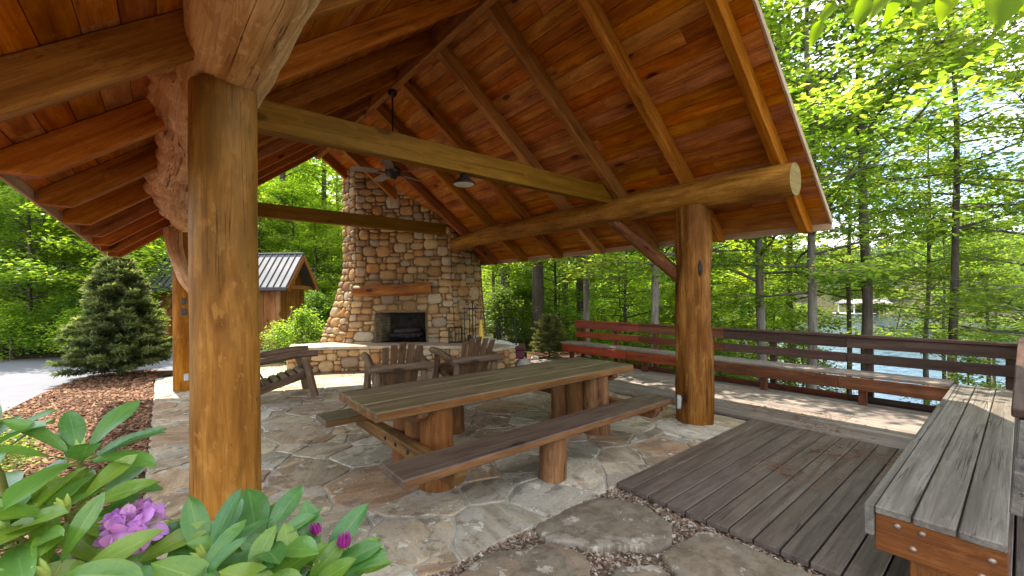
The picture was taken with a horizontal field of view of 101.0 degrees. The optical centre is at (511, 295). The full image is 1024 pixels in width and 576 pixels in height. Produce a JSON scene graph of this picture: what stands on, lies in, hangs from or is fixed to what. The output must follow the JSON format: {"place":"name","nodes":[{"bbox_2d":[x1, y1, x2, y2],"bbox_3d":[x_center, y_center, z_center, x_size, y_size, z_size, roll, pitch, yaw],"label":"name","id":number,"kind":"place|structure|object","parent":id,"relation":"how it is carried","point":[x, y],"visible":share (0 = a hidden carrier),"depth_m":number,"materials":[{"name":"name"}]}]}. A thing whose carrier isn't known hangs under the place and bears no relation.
{"place":"outdoors","nodes":[
{"label":"outdoors","id":0,"kind":"place"},
{"bbox_2d":[0,350,268,411],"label":"asphalt drive","id":1,"kind":"structure","parent":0,"point":[22,380],"depth_m":8.92,"materials":[{"name":"grey asphalt"}]},
{"bbox_2d":[143,365,745,575],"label":"patio","id":2,"kind":"structure","parent":0,"point":[336,471],"depth_m":3.95,"materials":[{"name":"stone"}]},
{"bbox_2d":[260,345,318,396],"bbox_3d":[-3.886,1.167,6.875,1.210,0.994,0.885,0,0,-37],"label":"log armchair","id":3,"kind":"object","parent":2,"relation":"on","point":[302,370],"visible":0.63,"depth_m":6.83,"materials":[{"name":"brown wood"}]},
{"bbox_2d":[361,342,433,388],"bbox_3d":[-1.702,1.149,6.236,0.885,0.994,1.210,0,0,-27],"label":"log armchair","id":4,"kind":"object","parent":2,"relation":"on","point":[392,372],"visible":0.68,"depth_m":5.94,"materials":[{"name":"brown wood"}]},
{"bbox_2d":[286,170,515,372],"bbox_3d":[-2.443,-1.310,10.004,5.117,5.907,2.698,0,0,3],"label":"fireplace","id":5,"kind":"object","parent":2,"relation":"on","point":[429,285],"visible":0.59,"depth_m":9.72,"materials":[{"name":"stone"}]},
{"bbox_2d":[463,300,483,343],"bbox_3d":[-0.847,0.589,9.312,0.420,0.981,0.279,0,0,-28],"label":"fireplace tool stand","id":6,"kind":"object","parent":5,"relation":"on","point":[469,336],"visible":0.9,"depth_m":9.30,"materials":[{"name":"black metal"}]},
{"bbox_2d":[0,0,832,520],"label":"pavilion","id":7,"kind":"structure","parent":2,"relation":"on","point":[550,128],"depth_m":4.45,"materials":[{"name":"brown wood"}]},
{"bbox_2d":[350,89,431,198],"bbox_3d":[-1.879,-2.323,6.564,1.207,1.662,1.161,0,0,-40],"label":"ceiling fan","id":8,"kind":"object","parent":7,"relation":"hanging from","point":[392,171],"visible":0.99,"depth_m":6.46,"materials":[{"name":"brown metal"}]},
{"bbox_2d":[452,173,475,187],"bbox_3d":[-0.531,-1.284,4.692,0.260,0.124,0.260,0,0,-40],"label":"pendant lamp","id":9,"kind":"object","parent":7,"relation":"attached to","point":[463,180],"visible":1,"depth_m":4.64,"materials":[{"name":"brown metal"}]},
{"bbox_2d":[429,336,502,398],"bbox_3d":[-0.738,1.141,6.918,0.885,0.994,1.210,0,0,-32],"label":"log armchair","id":10,"kind":"object","parent":2,"relation":"on","point":[472,361],"visible":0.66,"depth_m":6.66,"materials":[{"name":"brown wood"}]},
{"bbox_2d":[316,357,673,492],"bbox_3d":[-0.059,1.241,4.480,3.276,0.762,2.000,0,0,-40],"label":"picnic table","id":11,"kind":"object","parent":2,"relation":"on","point":[426,416],"visible":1,"depth_m":3.74,"materials":[{"name":"brown wood"}]},
{"bbox_2d":[497,317,526,358],"bbox_3d":[-0.004,1.059,9.600,0.689,1.123,0.900,0,0,0],"label":"garden cart","id":12,"kind":"object","parent":2,"relation":"on","point":[520,348],"visible":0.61,"depth_m":9.61,"materials":[{"name":"red metal"}]},
{"bbox_2d":[0,249,1023,404],"bbox_3d":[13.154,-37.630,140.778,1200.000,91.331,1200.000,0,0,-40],"label":"ground","id":13,"kind":"structure","parent":0,"point":[830,304],"depth_m":120.48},
{"bbox_2d":[0,179,26,324],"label":"forest tree","id":14,"kind":"object","parent":13,"relation":"on","point":[15,287],"depth_m":15.94,"materials":[{"name":"green plant"}]},
{"bbox_2d":[0,297,54,360],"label":"leafy bush","id":15,"kind":"object","parent":13,"relation":"on","point":[11,312],"visible":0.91,"depth_m":11.49,"materials":[{"name":"green plant"}]},
{"bbox_2d":[0,353,65,359],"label":"mulch strip","id":16,"kind":"object","parent":13,"relation":"on","point":[35,356],"visible":0.25,"depth_m":12.12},
{"bbox_2d":[0,180,74,347],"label":"understory tree","id":17,"kind":"object","parent":13,"relation":"on","point":[11,238],"visible":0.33,"depth_m":13.32,"materials":[{"name":"green plant"}]},
{"bbox_2d":[0,181,82,311],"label":"understory tree","id":18,"kind":"object","parent":13,"relation":"on","point":[3,184],"visible":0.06,"depth_m":17.70,"materials":[{"name":"green plant"}]},
{"bbox_2d":[0,284,83,352],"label":"leafy bush","id":19,"kind":"object","parent":13,"relation":"on","point":[66,291],"visible":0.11,"depth_m":12.81,"materials":[{"name":"green plant"}]},
{"bbox_2d":[16,288,85,357],"bbox_3d":[-12.777,0.998,12.248,2.422,2.462,2.234,0,0,33],"label":"leafy bush","id":20,"kind":"object","parent":13,"relation":"on","point":[66,303],"visible":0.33,"depth_m":11.90,"materials":[{"name":"green plant"}]},
{"bbox_2d":[31,304,86,354],"bbox_3d":[-11.776,1.167,11.558,1.508,1.919,1.974,0,0,-10],"label":"leafy bush","id":21,"kind":"object","parent":13,"relation":"on","point":[76,313],"visible":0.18,"depth_m":11.22,"materials":[{"name":"green plant"}]},
{"bbox_2d":[0,185,136,353],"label":"understory tree","id":22,"kind":"object","parent":13,"relation":"on","point":[27,227],"visible":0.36,"depth_m":12.71,"materials":[{"name":"green plant"}]},
{"bbox_2d":[0,192,160,335],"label":"understory tree","id":23,"kind":"object","parent":13,"relation":"on","point":[63,259],"visible":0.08,"depth_m":14.53,"materials":[{"name":"green plant"}]},
{"bbox_2d":[3,211,163,316],"bbox_3d":[-17.451,-1.933,17.555,4.861,7.617,5.972,0,0,28],"label":"understory tree","id":24,"kind":"object","parent":13,"relation":"on","point":[40,263],"visible":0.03,"depth_m":16.54,"materials":[{"name":"green plant"}]},
{"bbox_2d":[3,210,164,304],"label":"understory tree","id":25,"kind":"object","parent":13,"relation":"on","point":[162,237],"visible":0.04,"depth_m":14.73,"materials":[{"name":"green plant"}]},
{"bbox_2d":[0,202,171,352],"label":"understory tree","id":26,"kind":"object","parent":13,"relation":"on","point":[88,247],"visible":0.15,"depth_m":11.81,"materials":[{"name":"green plant"}]},
{"bbox_2d":[0,188,171,325],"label":"understory tree","id":27,"kind":"object","parent":13,"relation":"on","point":[46,286],"visible":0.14,"depth_m":13.22,"materials":[{"name":"green plant"}]},
{"bbox_2d":[0,369,172,565],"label":"mulch bed","id":28,"kind":"object","parent":13,"relation":"on","point":[163,373],"visible":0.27,"depth_m":5.98,"materials":[{"name":"brown wood"}]},
{"bbox_2d":[0,407,47,472],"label":"leafy bush","id":29,"kind":"object","parent":28,"relation":"on","point":[12,456],"visible":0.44,"depth_m":3.68,"materials":[{"name":"green plant"}]},
{"bbox_2d":[0,400,213,575],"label":"rhododendron","id":30,"kind":"object","parent":28,"relation":"on","point":[124,532],"visible":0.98,"depth_m":0.92,"materials":[{"name":"green plant"}]},
{"bbox_2d":[42,255,172,378],"bbox_3d":[-8.237,0.467,8.856,2.100,2.744,2.123,0,0,-40],"label":"spruce","id":31,"kind":"object","parent":28,"relation":"on","point":[120,326],"visible":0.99,"depth_m":8.48,"materials":[{"name":"green plant"}]},
{"bbox_2d":[139,484,392,575],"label":"rhododendron","id":32,"kind":"object","parent":28,"relation":"on","point":[250,535],"visible":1,"depth_m":0.96,"materials":[{"name":"green plant"}]},
{"bbox_2d":[144,253,318,347],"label":"shed","id":33,"kind":"structure","parent":13,"relation":"on","point":[286,280],"depth_m":13.96,"materials":[{"name":"brown wood"}]},
{"bbox_2d":[258,186,287,252],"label":"understory tree","id":34,"kind":"object","parent":13,"relation":"on","point":[261,233],"visible":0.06,"depth_m":22.23,"materials":[{"name":"green plant"}]},
{"bbox_2d":[259,320,295,350],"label":"leafy bush","id":35,"kind":"object","parent":13,"relation":"on","point":[272,334],"visible":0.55,"depth_m":11.18,"materials":[{"name":"green plant"}]},
{"bbox_2d":[258,194,309,252],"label":"understory tree","id":36,"kind":"object","parent":13,"relation":"on","point":[262,228],"visible":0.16,"depth_m":21.08,"materials":[{"name":"green plant"}]},
{"bbox_2d":[258,158,331,250],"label":"forest tree","id":37,"kind":"object","parent":13,"relation":"on","point":[283,176],"visible":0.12,"depth_m":24.80,"materials":[{"name":"green plant"}]},
{"bbox_2d":[265,304,326,363],"bbox_3d":[-5.426,1.142,10.901,1.437,1.829,1.881,0,0,1],"label":"leafy bush","id":38,"kind":"object","parent":13,"relation":"on","point":[298,325],"visible":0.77,"depth_m":10.79,"materials":[{"name":"green plant"}]},
{"bbox_2d":[259,157,333,238],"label":"forest tree","id":39,"kind":"object","parent":13,"relation":"on","point":[315,184],"visible":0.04,"depth_m":31.58,"materials":[{"name":"green plant"}]},
{"bbox_2d":[258,177,340,296],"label":"understory tree","id":40,"kind":"object","parent":13,"relation":"on","point":[283,227],"visible":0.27,"depth_m":23.18,"materials":[{"name":"green plant"}]},
{"bbox_2d":[277,160,342,295],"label":"forest tree","id":41,"kind":"object","parent":13,"relation":"on","point":[316,173],"visible":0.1,"depth_m":25.73,"materials":[{"name":"green plant"}]},
{"bbox_2d":[279,221,343,315],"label":"understory tree","id":42,"kind":"object","parent":13,"relation":"on","point":[314,251],"visible":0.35,"depth_m":20.42,"materials":[{"name":"green plant"}]},
{"bbox_2d":[282,221,342,316],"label":"understory tree","id":43,"kind":"object","parent":13,"relation":"on","point":[318,257],"visible":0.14,"depth_m":21.95,"materials":[{"name":"green plant"}]},
{"bbox_2d":[294,161,342,260],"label":"forest tree","id":44,"kind":"object","parent":13,"relation":"on","point":[334,172],"visible":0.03,"depth_m":38.56,"materials":[{"name":"green plant"}]},
{"bbox_2d":[304,290,335,336],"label":"leafy bush","id":45,"kind":"object","parent":13,"relation":"on","point":[312,302],"visible":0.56,"depth_m":17.11,"materials":[{"name":"green plant"}]},
{"bbox_2d":[299,197,343,305],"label":"understory tree","id":46,"kind":"object","parent":13,"relation":"on","point":[327,202],"visible":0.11,"depth_m":25.13,"materials":[{"name":"green plant"}]},
{"bbox_2d":[308,285,336,327],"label":"leafy bush","id":47,"kind":"object","parent":13,"relation":"on","point":[328,301],"visible":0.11,"depth_m":17.66,"materials":[{"name":"green plant"}]},
{"bbox_2d":[306,181,342,304],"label":"understory tree","id":48,"kind":"object","parent":13,"relation":"on","point":[340,200],"visible":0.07,"depth_m":23.20,"materials":[{"name":"green plant"}]},
{"bbox_2d":[314,209,343,326],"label":"understory tree","id":49,"kind":"object","parent":13,"relation":"on","point":[334,261],"visible":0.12,"depth_m":19.57,"materials":[{"name":"green plant"}]},
{"bbox_2d":[9,159,770,343],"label":"wood","id":50,"kind":"object","parent":13,"relation":"on","point":[329,196],"visible":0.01,"depth_m":47.35,"materials":[{"name":"green wood"}]},
{"bbox_2d":[483,284,537,343],"bbox_3d":[-0.343,0.848,13.258,2.364,2.605,2.562,0,0,37],"label":"leafy bush","id":51,"kind":"object","parent":13,"relation":"on","point":[496,300],"visible":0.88,"depth_m":13.19,"materials":[{"name":"green plant"}]},
{"bbox_2d":[481,261,556,338],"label":"understory tree","id":52,"kind":"object","parent":13,"relation":"on","point":[494,269],"visible":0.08,"depth_m":15.25,"materials":[{"name":"green plant"}]},
{"bbox_2d":[481,264,559,330],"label":"understory tree","id":53,"kind":"object","parent":13,"relation":"on","point":[497,281],"visible":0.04,"depth_m":20.64,"materials":[{"name":"green plant"}]},
{"bbox_2d":[488,278,562,342],"bbox_3d":[0.341,0.796,14.740,2.706,2.750,2.496,0,0,25],"label":"leafy bush","id":54,"kind":"object","parent":13,"relation":"on","point":[524,297],"visible":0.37,"depth_m":14.59,"materials":[{"name":"green plant"}]},
{"bbox_2d":[531,260,544,345],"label":"forest tree","id":55,"kind":"object","parent":13,"relation":"on","point":[537,289],"depth_m":13.29,"materials":[{"name":"brown plant"}]},
{"bbox_2d":[524,313,571,357],"bbox_3d":[0.940,1.100,10.857,1.162,1.324,1.236,0,0,-40],"label":"evergreen shrub","id":56,"kind":"object","parent":13,"relation":"on","point":[548,332],"visible":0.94,"depth_m":10.76,"materials":[{"name":"green plant"}]},
{"bbox_2d":[498,254,615,351],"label":"understory tree","id":57,"kind":"object","parent":13,"relation":"on","point":[555,305],"visible":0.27,"depth_m":15.33,"materials":[{"name":"green plant"}]},
{"bbox_2d":[518,258,600,351],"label":"understory tree","id":58,"kind":"object","parent":13,"relation":"on","point":[559,279],"visible":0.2,"depth_m":19.56,"materials":[{"name":"green plant"}]},
{"bbox_2d":[483,247,663,357],"bbox_3d":[1.994,-3.615,12.485,7.135,12.838,8.885,0,0,2],"label":"slender tree","id":59,"kind":"object","parent":13,"relation":"on","point":[586,310],"visible":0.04,"depth_m":10.76,"materials":[{"name":"green plant"}]},
{"bbox_2d":[576,257,582,339],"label":"forest tree","id":60,"kind":"object","parent":13,"relation":"on","point":[579,284],"depth_m":16.88,"materials":[{"name":"brown plant"}]},
{"bbox_2d":[544,258,615,341],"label":"understory tree","id":61,"kind":"object","parent":13,"relation":"on","point":[565,288],"visible":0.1,"depth_m":22.28,"materials":[{"name":"green plant"}]},
{"bbox_2d":[591,329,624,360],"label":"leafy bush","id":62,"kind":"object","parent":13,"relation":"on","point":[601,341],"visible":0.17,"depth_m":13.77,"materials":[{"name":"green plant"}]},
{"bbox_2d":[548,247,674,367],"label":"understory tree","id":63,"kind":"object","parent":13,"relation":"on","point":[626,304],"visible":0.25,"depth_m":15.59,"materials":[{"name":"green plant"}]},
{"bbox_2d":[575,251,669,363],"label":"understory tree","id":64,"kind":"object","parent":13,"relation":"on","point":[631,311],"visible":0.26,"depth_m":18.23,"materials":[{"name":"green plant"}]},
{"bbox_2d":[595,331,649,364],"bbox_3d":[3.405,2.092,12.542,2.217,2.155,1.694,0,0,-8],"label":"leafy bush","id":65,"kind":"object","parent":13,"relation":"on","point":[631,344],"visible":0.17,"depth_m":12.40,"materials":[{"name":"green plant"}]},
{"bbox_2d":[593,272,660,343],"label":"understory tree","id":66,"kind":"object","parent":13,"relation":"on","point":[639,317],"visible":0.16,"depth_m":20.57,"materials":[{"name":"green plant"}]},
{"bbox_2d":[611,252,674,359],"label":"understory tree","id":67,"kind":"object","parent":13,"relation":"on","point":[644,259],"visible":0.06,"depth_m":22.59,"materials":[{"name":"green plant"}]},
{"bbox_2d":[630,318,675,368],"bbox_3d":[4.426,2.166,13.332,2.262,2.877,2.960,0,0,-3],"label":"leafy bush","id":68,"kind":"object","parent":13,"relation":"on","point":[648,335],"visible":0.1,"depth_m":13.12,"materials":[{"name":"green plant"}]},
{"bbox_2d":[648,282,674,335],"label":"understory tree","id":69,"kind":"object","parent":13,"relation":"on","point":[669,297],"visible":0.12,"depth_m":20.03,"materials":[{"name":"green plant"}]},
{"bbox_2d":[644,304,735,376],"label":"maple sapling","id":70,"kind":"object","parent":13,"relation":"on","point":[670,336],"visible":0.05,"depth_m":10.95,"materials":[{"name":"green plant"}]},
{"bbox_2d":[558,8,870,365],"bbox_3d":[3.575,-3.394,10.274,6.378,12.780,8.117,0,0,-34],"label":"slender tree","id":71,"kind":"object","parent":13,"relation":"on","point":[654,300],"visible":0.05,"depth_m":9.34,"materials":[{"name":"green plant"}]},
{"bbox_2d":[629,241,806,383],"bbox_3d":[7.188,0.767,15.102,5.047,7.941,5.766,0,0,-41],"label":"understory tree","id":72,"kind":"object","parent":13,"relation":"on","point":[739,286],"visible":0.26,"depth_m":14.61,"materials":[{"name":"green plant"}]},
{"bbox_2d":[663,248,793,380],"bbox_3d":[8.212,1.721,17.257,5.820,7.424,4.738,0,0,8],"label":"understory tree","id":73,"kind":"object","parent":13,"relation":"on","point":[719,277],"visible":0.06,"depth_m":16.84,"materials":[{"name":"green plant"}]},
{"bbox_2d":[712,278,780,374],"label":"understory tree","id":74,"kind":"object","parent":13,"relation":"on","point":[729,315],"visible":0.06,"depth_m":19.13,"materials":[{"name":"green plant"}]},
{"bbox_2d":[715,244,799,354],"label":"forest tree","id":75,"kind":"object","parent":13,"relation":"on","point":[737,314],"visible":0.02,"depth_m":31.80,"materials":[{"name":"green plant"}]},
{"bbox_2d":[714,232,819,356],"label":"forest tree","id":76,"kind":"object","parent":13,"relation":"on","point":[750,312],"visible":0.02,"depth_m":28.04,"materials":[{"name":"green plant"}]},
{"bbox_2d":[531,357,1023,575],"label":"wooden deck","id":77,"kind":"structure","parent":13,"relation":"on","point":[709,482],"depth_m":3.66,"materials":[{"name":"grey wood"}]},
{"bbox_2d":[673,385,900,500],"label":"leaf litter","id":78,"kind":"object","parent":77,"relation":"on","point":[796,419],"visible":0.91,"depth_m":4.17,"materials":[{"name":"brown plant"}]},
{"bbox_2d":[561,320,1017,412],"bbox_3d":[3.704,1.466,7.714,0.615,1.725,7.295,0,0,-40],"label":"deck bench","id":79,"kind":"object","parent":77,"relation":"on","point":[866,385],"visible":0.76,"depth_m":6.43,"materials":[{"name":"wood"}]},
{"bbox_2d":[864,337,1023,575],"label":"deck bench","id":80,"kind":"object","parent":77,"relation":"on","point":[938,477],"visible":1,"depth_m":2.37,"materials":[{"name":"grey wood"}]},
{"bbox_2d":[715,239,846,360],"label":"forest tree","id":81,"kind":"object","parent":13,"relation":"on","point":[819,308],"visible":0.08,"depth_m":23.99,"materials":[{"name":"green plant"}]},
{"bbox_2d":[612,0,950,380],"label":"slender tree","id":82,"kind":"object","parent":13,"relation":"on","point":[758,279],"visible":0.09,"depth_m":8.79,"materials":[{"name":"green plant"}]},
{"bbox_2d":[726,281,849,387],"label":"understory tree","id":83,"kind":"object","parent":13,"relation":"on","point":[773,323],"visible":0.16,"depth_m":15.23,"materials":[{"name":"green plant"}]},
{"bbox_2d":[744,324,852,392],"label":"maple sapling","id":84,"kind":"object","parent":13,"relation":"on","point":[822,363],"visible":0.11,"depth_m":11.18,"materials":[{"name":"green plant"}]},
{"bbox_2d":[744,303,857,393],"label":"understory tree","id":85,"kind":"object","parent":13,"relation":"on","point":[801,347],"visible":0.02,"depth_m":18.62,"materials":[{"name":"green plant"}]},
{"bbox_2d":[713,63,915,384],"bbox_3d":[11.504,-1.188,16.938,7.487,15.998,7.676,0,0,27],"label":"forest tree","id":86,"kind":"object","parent":13,"relation":"on","point":[822,319],"visible":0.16,"depth_m":16.39,"materials":[{"name":"green plant"}]},
{"bbox_2d":[711,0,1023,388],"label":"slender tree","id":87,"kind":"object","parent":13,"relation":"on","point":[810,266],"visible":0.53,"depth_m":7.14,"materials":[{"name":"green plant"}]},
{"bbox_2d":[747,107,1000,393],"bbox_3d":[11.970,-0.036,14.461,6.748,12.557,6.582,0,0,5],"label":"slender tree","id":88,"kind":"object","parent":13,"relation":"on","point":[847,296],"visible":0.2,"depth_m":14.48,"materials":[{"name":"green plant"}]},
{"bbox_2d":[736,230,1023,299],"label":"lakeshore wood","id":89,"kind":"object","parent":13,"relation":"on","point":[873,251],"visible":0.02,"depth_m":170.74,"materials":[{"name":"green plant"}]},
{"bbox_2d":[759,0,1023,370],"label":"slender tree","id":90,"kind":"object","parent":13,"relation":"on","point":[867,300],"visible":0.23,"depth_m":8.45,"materials":[{"name":"green plant"}]},
{"bbox_2d":[800,0,1023,386],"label":"slender tree","id":91,"kind":"object","parent":13,"relation":"on","point":[957,180],"visible":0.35,"depth_m":10.68,"materials":[{"name":"green plant"}]},
{"bbox_2d":[805,124,1023,404],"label":"slender tree","id":92,"kind":"object","parent":13,"relation":"on","point":[989,247],"visible":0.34,"depth_m":13.06,"materials":[{"name":"green plant"}]},
{"bbox_2d":[809,0,1023,48],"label":"overhanging tree","id":93,"kind":"object","parent":13,"relation":"on","point":[1001,12],"visible":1,"depth_m":1.29,"materials":[{"name":"green plant"}]},
{"bbox_2d":[824,14,1023,341],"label":"slender tree","id":94,"kind":"object","parent":13,"relation":"on","point":[992,294],"visible":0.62,"depth_m":10.63,"materials":[{"name":"green plant"}]},
{"bbox_2d":[831,196,1023,378],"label":"slender tree","id":95,"kind":"object","parent":13,"relation":"on","point":[944,292],"visible":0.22,"depth_m":15.64,"materials":[{"name":"green plant"}]},
{"bbox_2d":[878,185,1023,387],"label":"slender tree","id":96,"kind":"object","parent":13,"relation":"on","point":[998,199],"visible":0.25,"depth_m":16.93,"materials":[{"name":"green plant"}]},
{"bbox_2d":[900,355,1005,405],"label":"maple sapling","id":97,"kind":"object","parent":13,"relation":"on","point":[967,379],"visible":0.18,"depth_m":9.43,"materials":[{"name":"green plant"}]},
{"bbox_2d":[917,219,1023,387],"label":"slender tree","id":98,"kind":"object","parent":13,"relation":"on","point":[975,320],"visible":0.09,"depth_m":19.76,"materials":[{"name":"green plant"}]},
{"bbox_2d":[527,352,586,360],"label":"bare ground","id":99,"kind":"structure","parent":0,"point":[529,356],"depth_m":11.25,"materials":[{"name":"brown soil"}]},
{"bbox_2d":[441,494,787,575],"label":"gravel path","id":100,"kind":"structure","parent":0,"point":[615,567],"depth_m":2.65,"materials":[{"name":"grey gravel"}]},
{"bbox_2d":[458,543,589,575],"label":"stepping stone","id":101,"kind":"object","parent":100,"relation":"on","point":[549,559],"visible":0.99,"depth_m":2.53,"materials":[{"name":"grey stone"}]},
{"bbox_2d":[535,498,672,554],"bbox_3d":[0.659,1.623,3.010,0.685,0.063,0.926,0,0,-77],"label":"stepping stone","id":102,"kind":"object","parent":100,"relation":"on","point":[604,525],"visible":0.99,"depth_m":2.90,"materials":[{"name":"grey stone"}]},
{"bbox_2d":[428,487,827,575],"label":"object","id":103,"kind":"object","parent":100,"relation":"on","point":[615,491],"visible":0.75,"depth_m":2.87,"materials":[{"name":"grey gravel"}]},
{"bbox_2d":[613,564,667,575],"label":"stepping stone","id":104,"kind":"object","parent":100,"relation":"on","point":[646,570],"visible":1,"depth_m":2.45,"materials":[{"name":"grey stone"}]},
{"bbox_2d":[661,531,811,575],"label":"stepping stone","id":105,"kind":"object","parent":100,"relation":"on","point":[703,553],"visible":1,"depth_m":2.54,"materials":[{"name":"grey stone"}]},
{"bbox_2d":[290,0,1023,257],"label":"sky","id":106,"kind":"structure","parent":0,"point":[813,5],"materials":[{"name":"white"}]},
{"bbox_2d":[490,314,1021,405],"bbox_3d":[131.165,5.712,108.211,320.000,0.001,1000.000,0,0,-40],"label":"lake water","id":107,"kind":"structure","parent":0,"point":[903,371],"depth_m":43.75,"materials":[{"name":"teal liquid"}]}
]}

